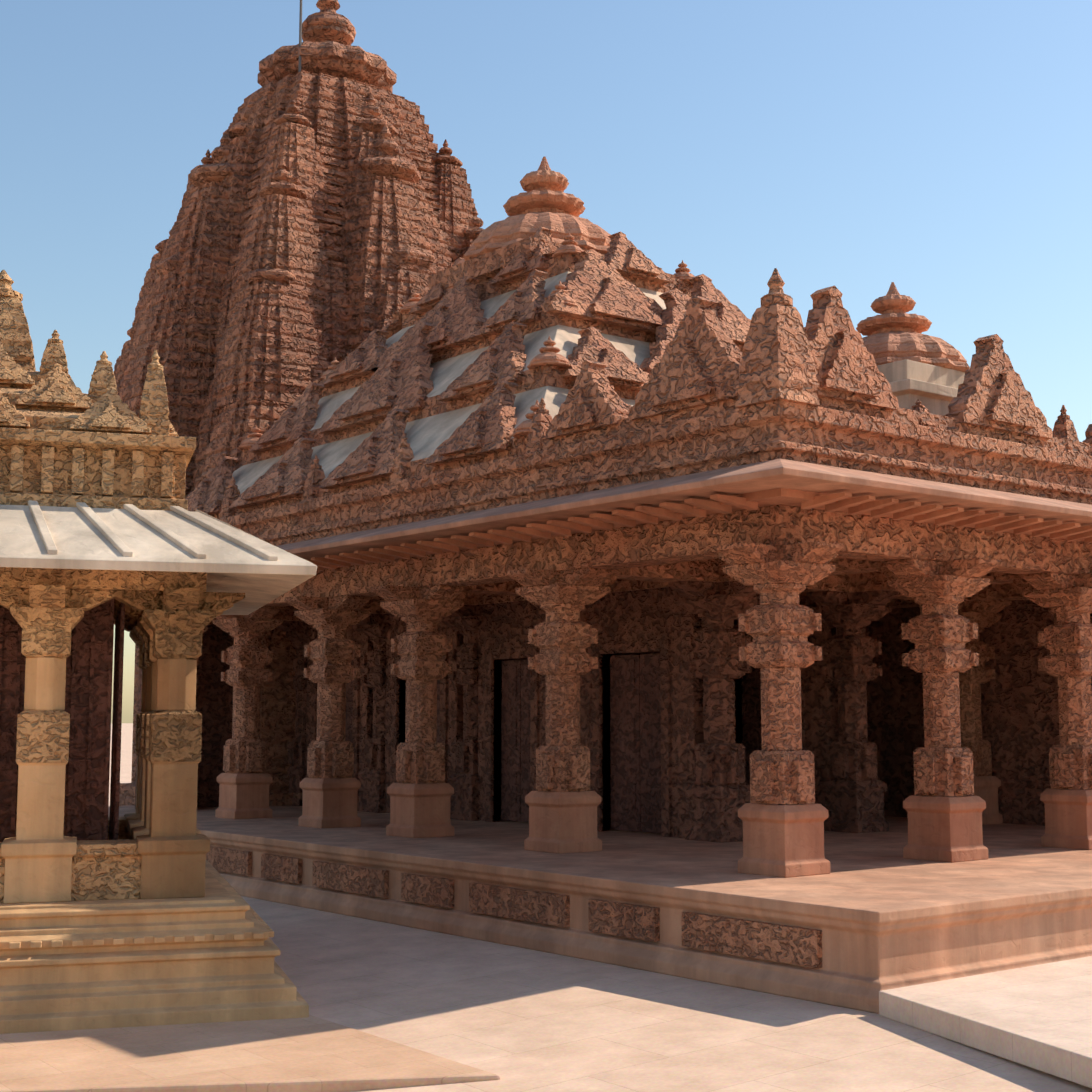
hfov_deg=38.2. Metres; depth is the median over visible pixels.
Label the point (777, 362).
mandapa corner spires
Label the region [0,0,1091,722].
sky
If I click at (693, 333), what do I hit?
mandapa roof pediments
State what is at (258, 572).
pavilion eave
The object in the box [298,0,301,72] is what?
shikhara flag pole
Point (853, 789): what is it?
mandapa interior columns
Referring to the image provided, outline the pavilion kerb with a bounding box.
[0,1015,499,1091]
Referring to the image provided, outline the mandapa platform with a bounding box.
[108,805,1091,1013]
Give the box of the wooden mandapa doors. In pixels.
[345,653,761,832]
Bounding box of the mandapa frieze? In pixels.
[219,400,1091,545]
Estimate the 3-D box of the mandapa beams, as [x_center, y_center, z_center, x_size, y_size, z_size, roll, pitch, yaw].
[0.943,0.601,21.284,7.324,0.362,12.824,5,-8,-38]
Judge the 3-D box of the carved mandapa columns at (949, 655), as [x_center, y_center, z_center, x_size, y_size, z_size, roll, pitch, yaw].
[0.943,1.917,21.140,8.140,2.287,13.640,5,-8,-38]
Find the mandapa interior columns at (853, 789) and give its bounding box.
[277,580,898,842]
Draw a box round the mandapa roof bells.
[238,156,969,450]
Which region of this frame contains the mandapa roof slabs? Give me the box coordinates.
[232,271,964,493]
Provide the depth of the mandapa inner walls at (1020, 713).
20.68 m
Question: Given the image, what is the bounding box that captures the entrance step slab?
[879,956,1091,1087]
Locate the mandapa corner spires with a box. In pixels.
[220,268,1080,517]
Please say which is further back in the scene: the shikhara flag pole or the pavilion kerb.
the shikhara flag pole
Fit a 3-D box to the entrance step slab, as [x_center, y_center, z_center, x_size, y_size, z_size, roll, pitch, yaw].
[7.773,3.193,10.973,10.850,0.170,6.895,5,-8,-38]
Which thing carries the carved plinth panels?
attached to the mandapa platform
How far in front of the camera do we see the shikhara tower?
26.53 m
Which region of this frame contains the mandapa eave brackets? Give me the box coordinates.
[305,492,1091,570]
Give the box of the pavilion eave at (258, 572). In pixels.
[0,500,316,614]
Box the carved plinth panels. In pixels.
[206,846,821,967]
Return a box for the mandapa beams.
[264,505,1091,620]
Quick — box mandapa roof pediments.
[185,227,1091,518]
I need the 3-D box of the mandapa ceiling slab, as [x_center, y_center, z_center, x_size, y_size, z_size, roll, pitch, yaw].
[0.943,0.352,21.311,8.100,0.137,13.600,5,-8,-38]
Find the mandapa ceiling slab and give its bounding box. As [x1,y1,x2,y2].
[323,488,1084,569]
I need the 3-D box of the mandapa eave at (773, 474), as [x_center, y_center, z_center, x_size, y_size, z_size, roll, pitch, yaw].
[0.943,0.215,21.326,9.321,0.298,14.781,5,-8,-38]
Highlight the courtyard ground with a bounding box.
[109,723,1091,1091]
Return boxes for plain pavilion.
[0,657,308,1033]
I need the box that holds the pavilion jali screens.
[0,598,124,839]
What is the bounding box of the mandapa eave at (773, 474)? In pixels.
[276,459,1091,559]
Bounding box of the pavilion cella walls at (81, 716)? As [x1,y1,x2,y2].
[0,599,114,841]
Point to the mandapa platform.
(879, 910)
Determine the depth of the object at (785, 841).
16.30 m
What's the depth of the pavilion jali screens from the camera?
12.66 m
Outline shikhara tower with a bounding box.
[114,0,483,805]
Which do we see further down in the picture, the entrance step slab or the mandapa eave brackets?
the entrance step slab
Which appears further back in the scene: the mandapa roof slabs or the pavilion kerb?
the mandapa roof slabs
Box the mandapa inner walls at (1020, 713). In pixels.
[135,587,1091,837]
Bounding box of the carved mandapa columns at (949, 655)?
[196,541,1091,804]
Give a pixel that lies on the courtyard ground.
(517, 1019)
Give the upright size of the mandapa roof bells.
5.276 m
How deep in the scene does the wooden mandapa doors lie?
19.28 m
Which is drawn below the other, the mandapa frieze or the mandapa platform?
the mandapa platform
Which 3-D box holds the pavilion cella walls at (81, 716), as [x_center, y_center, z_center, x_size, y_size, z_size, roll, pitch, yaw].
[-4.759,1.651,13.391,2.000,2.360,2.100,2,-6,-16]
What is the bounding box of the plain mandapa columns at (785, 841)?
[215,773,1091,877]

